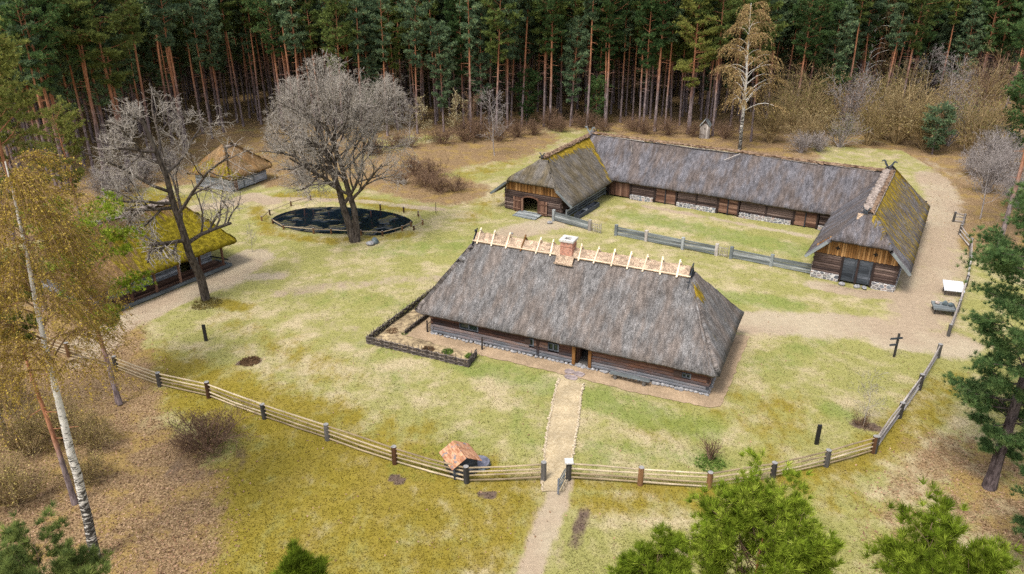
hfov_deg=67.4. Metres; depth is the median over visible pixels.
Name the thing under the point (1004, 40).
forest pine
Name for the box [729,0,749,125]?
forest pine
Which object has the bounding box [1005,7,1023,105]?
forest pine
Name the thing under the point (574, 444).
stone edging
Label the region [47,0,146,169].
pine tree
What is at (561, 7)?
forest pine
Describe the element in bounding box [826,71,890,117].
shrub
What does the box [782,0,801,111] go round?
forest pine
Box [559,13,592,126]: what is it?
forest pine
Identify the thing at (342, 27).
forest pine
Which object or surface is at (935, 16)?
forest pine
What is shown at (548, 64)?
forest pine
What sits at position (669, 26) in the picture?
pine tree
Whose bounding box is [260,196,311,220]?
pond railing
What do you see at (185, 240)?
bare tree
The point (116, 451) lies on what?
fallen leaves
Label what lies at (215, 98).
pine tree
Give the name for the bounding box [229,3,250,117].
forest pine
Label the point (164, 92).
forest pine
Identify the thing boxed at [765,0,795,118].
forest pine
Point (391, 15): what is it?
forest pine
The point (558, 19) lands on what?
pine tree
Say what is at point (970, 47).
forest pine
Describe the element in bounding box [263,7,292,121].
forest pine
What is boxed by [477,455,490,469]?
boulder
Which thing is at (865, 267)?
door
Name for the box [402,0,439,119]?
forest pine
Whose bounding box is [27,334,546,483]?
rail fence
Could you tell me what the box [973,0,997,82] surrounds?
forest pine
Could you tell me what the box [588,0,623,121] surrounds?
forest pine
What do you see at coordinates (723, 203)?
door
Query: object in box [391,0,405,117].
forest pine
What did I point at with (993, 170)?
shrub
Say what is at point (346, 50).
forest pine
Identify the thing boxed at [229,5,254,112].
forest pine
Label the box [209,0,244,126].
forest pine
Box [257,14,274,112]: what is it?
forest pine
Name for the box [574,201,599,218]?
trough
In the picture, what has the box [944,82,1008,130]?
shrub
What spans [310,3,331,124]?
forest pine
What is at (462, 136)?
shrub
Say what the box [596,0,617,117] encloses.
forest pine
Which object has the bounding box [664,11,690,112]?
forest pine
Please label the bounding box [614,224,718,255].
plank fence
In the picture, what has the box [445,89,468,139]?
catkin sapling
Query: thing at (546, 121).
shrub
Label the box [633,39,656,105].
forest pine
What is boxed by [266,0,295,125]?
forest pine
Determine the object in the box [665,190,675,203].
door
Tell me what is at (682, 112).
forest pine
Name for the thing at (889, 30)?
forest pine
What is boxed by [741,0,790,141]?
forest pine
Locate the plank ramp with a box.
[512,210,541,219]
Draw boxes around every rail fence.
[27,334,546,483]
[564,435,878,489]
[875,343,942,453]
[946,211,973,336]
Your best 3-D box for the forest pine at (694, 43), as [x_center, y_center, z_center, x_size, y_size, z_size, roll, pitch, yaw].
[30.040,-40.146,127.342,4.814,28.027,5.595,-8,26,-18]
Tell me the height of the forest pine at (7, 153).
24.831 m
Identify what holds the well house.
on the ground at (908, 314)
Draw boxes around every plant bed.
[192,297,222,309]
[239,355,260,366]
[386,327,398,333]
[422,345,434,352]
[441,348,453,354]
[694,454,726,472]
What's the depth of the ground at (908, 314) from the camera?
57.46 m
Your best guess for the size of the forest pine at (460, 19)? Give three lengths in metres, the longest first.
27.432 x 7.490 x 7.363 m
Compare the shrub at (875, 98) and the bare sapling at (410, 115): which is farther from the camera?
the shrub at (875, 98)
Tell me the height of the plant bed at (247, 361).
0.480 m
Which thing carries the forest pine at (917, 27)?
on the ground at (908, 314)
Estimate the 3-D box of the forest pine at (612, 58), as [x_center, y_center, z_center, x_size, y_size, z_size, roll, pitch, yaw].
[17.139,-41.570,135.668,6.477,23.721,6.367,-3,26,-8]
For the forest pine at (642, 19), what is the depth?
125.11 m
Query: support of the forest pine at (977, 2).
on the ground at (908, 314)
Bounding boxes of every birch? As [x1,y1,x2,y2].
[0,146,145,558]
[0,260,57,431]
[707,1,789,149]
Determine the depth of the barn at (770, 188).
91.19 m
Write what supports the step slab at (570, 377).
on the ground at (908, 314)
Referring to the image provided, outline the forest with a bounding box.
[0,0,1023,166]
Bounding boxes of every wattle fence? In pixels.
[366,282,436,342]
[366,336,467,366]
[405,315,429,333]
[468,349,476,367]
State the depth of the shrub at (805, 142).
117.23 m
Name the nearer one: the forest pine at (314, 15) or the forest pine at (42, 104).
the forest pine at (42, 104)
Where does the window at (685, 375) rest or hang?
in the farmhouse
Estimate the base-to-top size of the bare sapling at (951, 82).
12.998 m
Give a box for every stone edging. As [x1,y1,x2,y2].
[540,378,560,489]
[562,383,584,489]
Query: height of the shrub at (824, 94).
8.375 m
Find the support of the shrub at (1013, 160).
on the ground at (908, 314)
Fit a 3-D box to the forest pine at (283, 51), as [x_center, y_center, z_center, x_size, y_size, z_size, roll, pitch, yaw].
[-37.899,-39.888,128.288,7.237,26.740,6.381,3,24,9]
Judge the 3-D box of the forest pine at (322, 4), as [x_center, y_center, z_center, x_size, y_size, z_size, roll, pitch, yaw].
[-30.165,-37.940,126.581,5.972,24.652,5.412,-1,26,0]
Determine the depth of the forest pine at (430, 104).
148.90 m
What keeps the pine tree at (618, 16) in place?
on the ground at (908, 314)
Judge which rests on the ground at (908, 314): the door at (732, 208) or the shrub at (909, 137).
the shrub at (909, 137)
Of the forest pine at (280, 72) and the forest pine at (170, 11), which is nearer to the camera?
the forest pine at (170, 11)
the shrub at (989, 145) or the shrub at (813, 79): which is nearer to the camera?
the shrub at (989, 145)
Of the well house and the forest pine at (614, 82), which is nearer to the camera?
the well house
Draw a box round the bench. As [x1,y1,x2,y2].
[609,371,649,385]
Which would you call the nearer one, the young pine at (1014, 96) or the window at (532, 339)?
the window at (532, 339)
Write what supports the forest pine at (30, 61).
on the ground at (908, 314)
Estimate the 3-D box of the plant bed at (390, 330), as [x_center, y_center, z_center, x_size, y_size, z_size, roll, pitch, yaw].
[-10.013,3.725,64.219,1.163,0.464,1.280,-21,32,-38]
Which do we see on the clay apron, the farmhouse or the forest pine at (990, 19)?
the farmhouse
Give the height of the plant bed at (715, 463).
0.366 m
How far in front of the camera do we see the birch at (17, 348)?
50.95 m
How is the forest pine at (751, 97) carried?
on the ground at (908, 314)
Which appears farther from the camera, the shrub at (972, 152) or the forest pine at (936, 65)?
the forest pine at (936, 65)
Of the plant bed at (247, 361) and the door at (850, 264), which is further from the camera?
the door at (850, 264)
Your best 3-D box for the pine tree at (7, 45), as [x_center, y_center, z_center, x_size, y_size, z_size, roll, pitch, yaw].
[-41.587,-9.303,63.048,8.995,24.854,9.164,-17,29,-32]
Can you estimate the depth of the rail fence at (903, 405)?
53.36 m
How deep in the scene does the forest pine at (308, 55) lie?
142.67 m
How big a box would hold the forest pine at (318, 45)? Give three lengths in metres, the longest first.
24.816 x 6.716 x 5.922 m
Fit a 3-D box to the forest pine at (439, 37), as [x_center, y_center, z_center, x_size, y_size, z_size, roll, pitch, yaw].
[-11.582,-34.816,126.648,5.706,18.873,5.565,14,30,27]
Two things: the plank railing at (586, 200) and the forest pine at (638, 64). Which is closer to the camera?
the plank railing at (586, 200)
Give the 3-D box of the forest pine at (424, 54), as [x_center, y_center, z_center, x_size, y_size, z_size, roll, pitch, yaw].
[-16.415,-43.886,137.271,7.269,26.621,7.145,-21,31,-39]
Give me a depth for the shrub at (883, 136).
124.97 m
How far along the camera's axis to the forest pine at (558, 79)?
147.07 m
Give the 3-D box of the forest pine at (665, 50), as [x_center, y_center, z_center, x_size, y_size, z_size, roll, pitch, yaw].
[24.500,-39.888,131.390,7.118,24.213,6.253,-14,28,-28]
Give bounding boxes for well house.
[439,440,481,479]
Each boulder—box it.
[366,241,373,245]
[371,237,378,244]
[477,455,490,469]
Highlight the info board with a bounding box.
[942,280,964,296]
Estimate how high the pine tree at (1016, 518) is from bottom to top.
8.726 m
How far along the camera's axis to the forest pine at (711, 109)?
134.44 m
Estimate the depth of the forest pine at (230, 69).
133.17 m
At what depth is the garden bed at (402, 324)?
63.08 m
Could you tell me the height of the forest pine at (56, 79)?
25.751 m
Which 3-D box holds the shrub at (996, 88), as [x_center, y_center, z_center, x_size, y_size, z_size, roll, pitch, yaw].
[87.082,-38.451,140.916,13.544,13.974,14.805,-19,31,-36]
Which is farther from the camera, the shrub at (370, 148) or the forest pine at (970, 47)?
the forest pine at (970, 47)
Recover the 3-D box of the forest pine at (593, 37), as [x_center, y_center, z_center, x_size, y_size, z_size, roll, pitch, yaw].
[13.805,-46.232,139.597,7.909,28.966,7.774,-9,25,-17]
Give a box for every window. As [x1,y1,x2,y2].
[459,323,477,331]
[529,338,533,346]
[548,342,558,351]
[682,372,690,378]
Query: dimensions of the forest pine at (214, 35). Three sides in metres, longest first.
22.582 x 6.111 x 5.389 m
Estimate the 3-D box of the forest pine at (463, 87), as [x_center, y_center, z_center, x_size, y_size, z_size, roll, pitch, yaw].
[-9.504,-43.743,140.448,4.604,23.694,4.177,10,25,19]
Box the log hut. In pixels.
[187,141,272,190]
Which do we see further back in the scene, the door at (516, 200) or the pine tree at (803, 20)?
the pine tree at (803, 20)
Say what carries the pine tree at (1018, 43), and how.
on the ground at (908, 314)
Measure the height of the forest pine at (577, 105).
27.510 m
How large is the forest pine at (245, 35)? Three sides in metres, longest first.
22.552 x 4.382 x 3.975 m
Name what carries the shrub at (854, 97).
on the ground at (908, 314)
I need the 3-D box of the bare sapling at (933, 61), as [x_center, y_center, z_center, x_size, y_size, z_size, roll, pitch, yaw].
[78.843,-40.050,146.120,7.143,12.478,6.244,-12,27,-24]
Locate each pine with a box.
[0,0,62,187]
[0,6,57,185]
[0,12,49,173]
[0,122,12,168]
[1,0,72,169]
[3,105,22,166]
[7,129,19,167]
[14,43,55,157]
[17,90,37,164]
[27,4,65,153]
[42,1,94,172]
[53,0,105,176]
[89,0,131,168]
[113,0,155,158]
[113,12,148,153]
[137,0,186,147]
[140,4,173,144]
[141,1,178,136]
[146,0,184,152]
[160,0,187,138]
[173,0,203,133]
[180,0,213,138]
[186,0,224,125]
[190,0,224,132]
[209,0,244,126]
[216,0,238,122]
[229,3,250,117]
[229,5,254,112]
[230,0,259,120]
[237,0,262,124]
[242,0,268,117]
[254,0,280,118]
[255,20,271,106]
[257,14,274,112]
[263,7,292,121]
[264,3,293,127]
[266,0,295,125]
[271,0,313,132]
[275,31,284,102]
[276,33,287,109]
[286,0,316,120]
[288,0,315,121]
[293,0,323,134]
[296,53,303,117]
[302,12,321,113]
[306,19,317,110]
[307,0,337,129]
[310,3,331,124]
[316,0,360,138]
[332,0,352,117]
[333,6,347,84]
[336,4,353,113]
[339,0,374,125]
[341,0,371,137]
[344,0,382,131]
[366,0,393,135]
[366,1,388,120]
[371,0,409,129]
[374,3,396,114]
[377,6,395,122]
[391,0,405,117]
[393,0,433,133]
[395,0,418,127]
[396,1,421,112]
[398,5,426,109]
[400,1,435,115]
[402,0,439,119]
[419,0,439,124]
[419,2,431,106]
[421,2,443,111]
[423,18,457,132]
[427,0,446,120]
[432,3,456,115]
[438,4,461,117]
[441,0,476,125]
[448,0,464,112]
[451,0,483,121]
[454,0,483,131]
[460,0,497,128]
[464,0,492,116]
[479,0,502,109]
[479,0,523,133]
[481,0,497,123]
[485,2,509,112]
[494,0,525,128]
[497,20,509,116]
[498,0,530,122]
[509,67,543,122]
[511,18,535,111]
[516,5,538,114]
[519,0,538,125]
[520,0,570,126]
[528,20,535,100]
[531,10,543,111]
[535,0,568,119]
[535,18,552,104]
[536,19,544,93]
[548,14,572,113]
[556,1,573,108]
[558,0,590,120]
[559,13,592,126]
[560,4,570,117]
[568,1,574,103]
[571,5,596,112]
[576,59,580,108]
[579,0,602,127]
[579,7,595,113]
[583,74,610,125]
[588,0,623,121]
[593,0,625,69]
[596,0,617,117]
[610,12,625,113]
[612,15,632,108]
[612,54,617,103]
[616,0,635,122]
[624,0,638,115]
[627,0,648,119]
[631,0,653,124]
[632,0,675,128]
[632,32,660,98]
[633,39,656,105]
[644,0,672,90]
[645,14,651,114]
[648,14,654,118]
[653,0,686,120]
[661,45,668,116]
[663,0,688,123]
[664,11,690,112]
[667,54,676,107]
[670,0,701,125]
[681,14,693,116]
[682,39,691,107]
[685,73,691,111]
[686,0,711,133]
[689,1,705,129]
[690,3,725,101]
[696,0,744,135]
[698,19,713,119]
[699,17,725,114]
[705,0,730,123]
[709,0,731,121]
[713,5,729,117]
[718,58,724,103]
[720,10,746,112]
[721,23,747,109]
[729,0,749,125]
[736,10,749,115]
[738,0,763,132]
[739,0,767,121]
[740,47,754,96]
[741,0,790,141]
[745,0,771,112]
[757,11,787,106]
[763,0,789,112]
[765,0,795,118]
[769,3,793,107]
[771,15,794,102]
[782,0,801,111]
[786,2,800,81]
[789,0,816,90]
[800,5,818,101]
[803,2,826,78]
[806,0,847,90]
[818,4,851,105]
[820,0,860,121]
[838,16,866,108]
[845,0,873,106]
[847,0,898,82]
[855,0,892,83]
[857,21,873,77]
[858,0,887,115]
[864,0,889,87]
[869,0,896,93]
[871,2,894,91]
[873,32,887,87]
[876,1,897,88]
[879,1,923,116]
[884,0,911,112]
[885,2,903,88]
[886,43,901,89]
[891,20,915,77]
[892,6,919,91]
[896,6,922,101]
[900,0,953,95]
[905,1,952,106]
[911,9,939,100]
[915,2,953,98]
[921,100,957,154]
[922,2,954,96]
[923,29,938,82]
[931,1,953,89]
[934,0,961,90]
[935,11,966,93]
[937,0,972,96]
[952,3,991,82]
[954,0,984,75]
[959,0,989,71]
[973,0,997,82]
[978,0,1018,85]
[982,1,1006,78]
[982,1,1007,81]
[987,14,1020,98]
[989,0,1023,103]
[990,0,998,78]
[992,0,1023,100]
[998,6,1022,97]
[1000,72,1023,154]
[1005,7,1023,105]
[1005,17,1020,91]
[1008,50,1023,103]
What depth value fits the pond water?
90.26 m
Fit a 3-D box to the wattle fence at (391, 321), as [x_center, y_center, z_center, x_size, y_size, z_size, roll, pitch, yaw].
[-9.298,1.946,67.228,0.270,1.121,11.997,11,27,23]
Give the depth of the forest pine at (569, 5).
138.90 m
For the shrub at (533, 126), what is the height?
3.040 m
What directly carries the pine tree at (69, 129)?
on the ground at (908, 314)
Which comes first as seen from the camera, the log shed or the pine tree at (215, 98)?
the log shed
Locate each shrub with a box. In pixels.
[0,362,36,411]
[0,391,59,461]
[0,441,56,511]
[21,386,94,450]
[40,440,107,489]
[59,406,119,456]
[77,166,124,197]
[101,166,143,191]
[121,152,166,181]
[154,146,177,168]
[158,398,263,468]
[290,164,304,180]
[359,138,379,155]
[360,134,396,154]
[387,134,404,147]
[387,169,415,183]
[396,131,421,149]
[400,153,427,178]
[410,152,450,178]
[410,169,439,188]
[420,169,456,197]
[422,122,459,147]
[439,172,474,191]
[452,120,477,141]
[460,113,496,142]
[482,120,516,143]
[501,112,535,139]
[524,117,544,134]
[538,107,561,129]
[545,114,573,131]
[568,106,608,127]
[593,117,616,131]
[618,112,647,133]
[634,116,657,133]
[649,114,691,136]
[682,120,703,136]
[698,436,722,460]
[706,116,745,141]
[745,90,799,142]
[750,63,810,102]
[757,43,855,119]
[760,69,842,132]
[780,91,839,146]
[784,129,814,152]
[800,85,855,134]
[808,72,838,116]
[809,130,831,151]
[821,66,884,132]
[825,108,872,149]
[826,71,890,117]
[849,409,875,431]
[850,92,901,145]
[853,56,943,116]
[853,99,916,138]
[854,77,891,122]
[867,53,974,143]
[892,105,924,139]
[896,102,968,149]
[909,87,948,121]
[916,76,1020,153]
[933,62,979,102]
[934,101,983,145]
[937,73,984,113]
[940,41,1023,108]
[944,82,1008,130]
[953,145,995,177]
[959,146,1016,192]
[961,95,1018,140]
[962,127,1023,169]
[965,61,993,93]
[974,123,1022,152]
[978,143,1023,182]
[994,166,1023,207]
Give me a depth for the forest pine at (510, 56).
125.00 m
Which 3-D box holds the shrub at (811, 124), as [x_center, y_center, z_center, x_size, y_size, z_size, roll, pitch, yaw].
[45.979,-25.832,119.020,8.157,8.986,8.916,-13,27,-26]
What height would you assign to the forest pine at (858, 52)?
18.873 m
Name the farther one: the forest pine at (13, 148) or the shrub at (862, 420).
the forest pine at (13, 148)
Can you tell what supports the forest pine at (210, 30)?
on the ground at (908, 314)
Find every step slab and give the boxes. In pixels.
[564,368,574,373]
[564,374,577,380]
[572,371,584,376]
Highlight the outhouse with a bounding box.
[699,119,711,138]
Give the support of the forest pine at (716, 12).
on the ground at (908, 314)
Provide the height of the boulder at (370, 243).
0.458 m
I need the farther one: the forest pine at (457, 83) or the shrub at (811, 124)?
the forest pine at (457, 83)
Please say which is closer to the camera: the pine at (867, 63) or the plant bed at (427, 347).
the plant bed at (427, 347)
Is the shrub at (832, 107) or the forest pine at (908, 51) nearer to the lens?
the shrub at (832, 107)
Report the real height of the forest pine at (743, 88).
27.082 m
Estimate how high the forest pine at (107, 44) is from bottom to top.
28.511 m
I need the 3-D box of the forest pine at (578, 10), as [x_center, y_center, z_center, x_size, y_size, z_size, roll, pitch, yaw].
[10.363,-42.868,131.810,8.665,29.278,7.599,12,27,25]
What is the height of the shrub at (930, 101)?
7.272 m
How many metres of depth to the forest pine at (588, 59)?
137.75 m
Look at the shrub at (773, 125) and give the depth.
122.01 m
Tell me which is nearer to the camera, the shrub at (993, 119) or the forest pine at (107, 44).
the forest pine at (107, 44)
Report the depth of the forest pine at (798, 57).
141.82 m
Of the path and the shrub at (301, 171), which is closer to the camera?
the path
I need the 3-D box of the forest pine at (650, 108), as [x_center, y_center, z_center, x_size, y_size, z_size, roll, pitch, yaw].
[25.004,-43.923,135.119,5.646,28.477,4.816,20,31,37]
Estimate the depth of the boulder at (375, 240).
82.72 m
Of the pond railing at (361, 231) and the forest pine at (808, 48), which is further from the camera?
the forest pine at (808, 48)
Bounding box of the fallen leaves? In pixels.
[0,109,1023,573]
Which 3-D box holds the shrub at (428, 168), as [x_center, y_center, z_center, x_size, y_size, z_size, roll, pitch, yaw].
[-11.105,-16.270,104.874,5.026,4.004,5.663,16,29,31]
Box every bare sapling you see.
[241,222,257,251]
[318,53,348,118]
[380,59,413,126]
[397,97,420,138]
[457,91,484,141]
[475,86,514,155]
[812,49,852,112]
[848,370,889,424]
[911,43,948,94]
[937,50,977,104]
[966,129,1014,218]
[968,53,1015,111]
[995,68,1023,135]
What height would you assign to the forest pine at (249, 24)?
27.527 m
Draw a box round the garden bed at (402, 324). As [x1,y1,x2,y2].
[370,307,468,362]
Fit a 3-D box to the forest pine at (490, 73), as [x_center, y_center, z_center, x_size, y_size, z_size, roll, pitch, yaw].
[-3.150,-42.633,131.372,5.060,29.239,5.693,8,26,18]
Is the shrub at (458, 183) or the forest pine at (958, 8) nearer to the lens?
the shrub at (458, 183)
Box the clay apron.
[408,317,749,406]
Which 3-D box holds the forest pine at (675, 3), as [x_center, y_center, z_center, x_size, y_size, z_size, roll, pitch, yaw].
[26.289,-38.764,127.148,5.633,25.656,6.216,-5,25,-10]
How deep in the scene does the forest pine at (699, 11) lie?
121.20 m
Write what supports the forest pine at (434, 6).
on the ground at (908, 314)
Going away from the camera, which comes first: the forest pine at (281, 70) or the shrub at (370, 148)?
the shrub at (370, 148)
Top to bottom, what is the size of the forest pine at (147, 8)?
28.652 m
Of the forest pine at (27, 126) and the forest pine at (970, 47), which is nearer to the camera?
the forest pine at (27, 126)
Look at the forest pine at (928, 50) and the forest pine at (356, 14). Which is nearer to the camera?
the forest pine at (356, 14)
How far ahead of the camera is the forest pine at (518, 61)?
140.92 m
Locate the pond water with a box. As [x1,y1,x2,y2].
[271,207,412,234]
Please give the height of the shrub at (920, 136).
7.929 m
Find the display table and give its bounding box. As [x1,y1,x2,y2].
[931,301,955,315]
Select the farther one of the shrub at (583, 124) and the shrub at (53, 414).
the shrub at (583, 124)
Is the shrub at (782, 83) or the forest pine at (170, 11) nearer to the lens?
the forest pine at (170, 11)
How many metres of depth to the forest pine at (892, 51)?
145.69 m
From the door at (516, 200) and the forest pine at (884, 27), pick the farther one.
the forest pine at (884, 27)
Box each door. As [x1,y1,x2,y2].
[513,196,520,210]
[539,201,546,215]
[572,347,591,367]
[655,188,664,202]
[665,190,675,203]
[718,198,727,212]
[728,200,737,214]
[794,211,805,225]
[805,212,816,227]
[840,257,857,281]
[856,260,873,284]
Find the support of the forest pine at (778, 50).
on the ground at (908, 314)
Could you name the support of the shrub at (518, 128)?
on the ground at (908, 314)
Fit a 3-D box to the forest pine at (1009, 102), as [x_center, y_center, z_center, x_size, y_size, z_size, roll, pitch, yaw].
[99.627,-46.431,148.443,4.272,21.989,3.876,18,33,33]
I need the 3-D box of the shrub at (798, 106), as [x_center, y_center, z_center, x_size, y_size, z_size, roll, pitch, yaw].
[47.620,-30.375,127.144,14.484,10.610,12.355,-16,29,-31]
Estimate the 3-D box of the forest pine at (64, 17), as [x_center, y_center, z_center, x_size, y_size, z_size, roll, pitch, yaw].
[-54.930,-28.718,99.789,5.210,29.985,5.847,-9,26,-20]
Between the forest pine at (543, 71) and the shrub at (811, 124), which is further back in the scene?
the forest pine at (543, 71)
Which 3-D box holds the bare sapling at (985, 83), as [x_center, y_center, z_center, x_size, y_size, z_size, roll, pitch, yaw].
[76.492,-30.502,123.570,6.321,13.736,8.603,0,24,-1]
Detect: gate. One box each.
[557,468,565,493]
[592,222,601,232]
[719,246,728,256]
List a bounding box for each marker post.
[201,324,207,340]
[814,424,821,444]
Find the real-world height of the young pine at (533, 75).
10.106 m
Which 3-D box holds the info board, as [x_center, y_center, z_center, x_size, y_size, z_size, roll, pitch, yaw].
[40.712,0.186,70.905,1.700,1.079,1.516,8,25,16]
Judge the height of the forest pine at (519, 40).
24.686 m
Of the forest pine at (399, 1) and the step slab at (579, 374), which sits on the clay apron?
the step slab at (579, 374)
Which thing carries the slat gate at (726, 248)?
attached to the plank fence at (676, 242)
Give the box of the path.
[541,379,581,491]
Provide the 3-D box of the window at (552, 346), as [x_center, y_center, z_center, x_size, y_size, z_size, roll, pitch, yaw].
[3.210,4.626,59.335,0.910,0.650,0.130,11,27,22]
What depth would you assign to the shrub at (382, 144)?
117.19 m
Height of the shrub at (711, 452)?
2.206 m
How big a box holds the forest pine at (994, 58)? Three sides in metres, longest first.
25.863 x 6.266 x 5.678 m
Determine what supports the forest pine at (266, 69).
on the ground at (908, 314)
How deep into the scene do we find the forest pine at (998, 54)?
154.55 m
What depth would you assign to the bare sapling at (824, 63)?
134.81 m
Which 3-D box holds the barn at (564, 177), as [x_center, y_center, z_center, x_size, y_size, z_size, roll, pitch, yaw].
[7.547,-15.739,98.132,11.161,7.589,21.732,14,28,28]
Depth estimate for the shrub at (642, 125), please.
128.75 m
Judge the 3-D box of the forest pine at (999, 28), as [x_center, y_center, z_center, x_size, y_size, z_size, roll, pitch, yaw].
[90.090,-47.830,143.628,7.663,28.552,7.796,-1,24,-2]
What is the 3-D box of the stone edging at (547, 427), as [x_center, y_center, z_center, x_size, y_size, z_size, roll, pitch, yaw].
[2.506,9.463,51.650,0.529,0.319,12.766,3,25,7]
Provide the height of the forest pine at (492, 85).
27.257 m
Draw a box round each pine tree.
[0,0,70,189]
[0,15,52,311]
[0,25,24,241]
[0,246,78,505]
[0,499,113,573]
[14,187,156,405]
[27,95,88,222]
[46,0,108,175]
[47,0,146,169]
[185,1,223,125]
[241,0,289,126]
[270,535,332,573]
[533,0,576,124]
[589,0,636,126]
[603,516,702,573]
[645,0,680,131]
[665,447,846,573]
[672,0,724,133]
[788,0,840,114]
[855,475,1023,573]
[942,179,1023,491]
[999,2,1023,237]
[1007,433,1023,537]
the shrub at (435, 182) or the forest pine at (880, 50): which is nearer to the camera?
the shrub at (435, 182)
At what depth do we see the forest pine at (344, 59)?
143.24 m
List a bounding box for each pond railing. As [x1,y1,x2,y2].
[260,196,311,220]
[271,218,411,235]
[413,211,423,230]
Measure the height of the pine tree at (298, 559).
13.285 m
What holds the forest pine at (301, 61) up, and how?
on the ground at (908, 314)
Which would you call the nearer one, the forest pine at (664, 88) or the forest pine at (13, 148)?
the forest pine at (13, 148)
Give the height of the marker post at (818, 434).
1.600 m
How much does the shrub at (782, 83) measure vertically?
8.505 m
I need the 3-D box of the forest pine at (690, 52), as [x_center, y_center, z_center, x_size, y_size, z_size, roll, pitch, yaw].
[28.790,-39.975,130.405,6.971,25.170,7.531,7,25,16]
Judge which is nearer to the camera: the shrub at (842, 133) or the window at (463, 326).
the window at (463, 326)
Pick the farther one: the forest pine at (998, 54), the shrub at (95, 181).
the forest pine at (998, 54)
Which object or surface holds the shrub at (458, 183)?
on the ground at (908, 314)
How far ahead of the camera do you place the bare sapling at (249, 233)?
80.30 m
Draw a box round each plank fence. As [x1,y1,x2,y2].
[552,209,591,230]
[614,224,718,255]
[729,246,812,273]
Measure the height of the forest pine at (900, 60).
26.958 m
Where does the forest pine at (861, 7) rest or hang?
on the ground at (908, 314)
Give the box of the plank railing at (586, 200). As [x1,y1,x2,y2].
[565,187,605,216]
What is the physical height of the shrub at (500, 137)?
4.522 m
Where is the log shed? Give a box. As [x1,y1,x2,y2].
[21,195,236,313]
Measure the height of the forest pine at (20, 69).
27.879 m
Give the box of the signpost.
[889,333,902,356]
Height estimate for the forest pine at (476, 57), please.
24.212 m
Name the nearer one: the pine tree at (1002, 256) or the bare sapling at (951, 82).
the pine tree at (1002, 256)
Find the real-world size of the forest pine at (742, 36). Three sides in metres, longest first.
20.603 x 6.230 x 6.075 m
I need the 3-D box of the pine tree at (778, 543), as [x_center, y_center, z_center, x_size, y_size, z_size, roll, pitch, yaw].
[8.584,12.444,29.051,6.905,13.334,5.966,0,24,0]
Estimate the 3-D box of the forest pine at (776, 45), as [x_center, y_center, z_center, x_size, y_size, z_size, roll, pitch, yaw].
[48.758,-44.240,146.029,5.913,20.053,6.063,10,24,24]
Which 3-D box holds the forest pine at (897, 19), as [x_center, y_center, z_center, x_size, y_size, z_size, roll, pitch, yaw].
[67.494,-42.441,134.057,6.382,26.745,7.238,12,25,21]
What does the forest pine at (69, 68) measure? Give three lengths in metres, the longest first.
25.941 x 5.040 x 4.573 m
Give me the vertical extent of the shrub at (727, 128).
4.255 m
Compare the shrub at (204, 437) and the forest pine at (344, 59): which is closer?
the shrub at (204, 437)
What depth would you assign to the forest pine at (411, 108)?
142.14 m
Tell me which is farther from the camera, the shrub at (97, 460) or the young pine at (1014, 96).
the young pine at (1014, 96)
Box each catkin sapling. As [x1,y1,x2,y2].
[408,95,432,141]
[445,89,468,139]
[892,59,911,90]
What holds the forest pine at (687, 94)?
on the ground at (908, 314)
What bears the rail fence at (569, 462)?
on the ground at (908, 314)
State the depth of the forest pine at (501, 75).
141.26 m
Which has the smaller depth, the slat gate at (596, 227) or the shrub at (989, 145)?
the slat gate at (596, 227)
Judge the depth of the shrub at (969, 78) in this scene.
143.75 m
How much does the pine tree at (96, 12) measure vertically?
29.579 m
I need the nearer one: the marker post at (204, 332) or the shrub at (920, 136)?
the marker post at (204, 332)
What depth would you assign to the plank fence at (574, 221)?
87.86 m
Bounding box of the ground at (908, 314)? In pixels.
[0,38,1023,573]
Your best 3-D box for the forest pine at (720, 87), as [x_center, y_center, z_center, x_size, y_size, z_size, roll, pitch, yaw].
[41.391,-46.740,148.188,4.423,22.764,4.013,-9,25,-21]
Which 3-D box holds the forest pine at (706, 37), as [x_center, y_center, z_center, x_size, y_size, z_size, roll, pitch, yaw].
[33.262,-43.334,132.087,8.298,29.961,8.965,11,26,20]
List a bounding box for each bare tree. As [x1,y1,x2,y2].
[81,86,255,301]
[259,48,419,242]
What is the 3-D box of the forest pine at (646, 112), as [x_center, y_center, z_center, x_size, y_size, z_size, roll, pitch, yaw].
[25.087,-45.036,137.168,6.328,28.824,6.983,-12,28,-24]
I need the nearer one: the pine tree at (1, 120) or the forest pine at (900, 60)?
the pine tree at (1, 120)
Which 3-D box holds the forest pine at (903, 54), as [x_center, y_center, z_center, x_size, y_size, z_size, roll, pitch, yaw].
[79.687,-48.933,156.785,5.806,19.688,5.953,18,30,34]
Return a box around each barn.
[490,126,613,216]
[588,129,889,230]
[804,159,930,291]
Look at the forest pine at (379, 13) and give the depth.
130.72 m
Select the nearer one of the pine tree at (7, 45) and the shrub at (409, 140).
the pine tree at (7, 45)
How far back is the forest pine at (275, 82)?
135.44 m
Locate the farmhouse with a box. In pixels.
[414,227,743,395]
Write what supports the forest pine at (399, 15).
on the ground at (908, 314)
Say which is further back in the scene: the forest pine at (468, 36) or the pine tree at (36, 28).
the forest pine at (468, 36)
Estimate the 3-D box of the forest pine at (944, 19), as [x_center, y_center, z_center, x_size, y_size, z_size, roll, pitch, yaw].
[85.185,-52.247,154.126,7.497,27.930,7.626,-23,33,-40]
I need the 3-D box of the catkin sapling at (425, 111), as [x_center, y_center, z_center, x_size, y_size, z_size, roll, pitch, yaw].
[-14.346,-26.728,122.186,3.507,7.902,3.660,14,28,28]
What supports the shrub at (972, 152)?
on the ground at (908, 314)

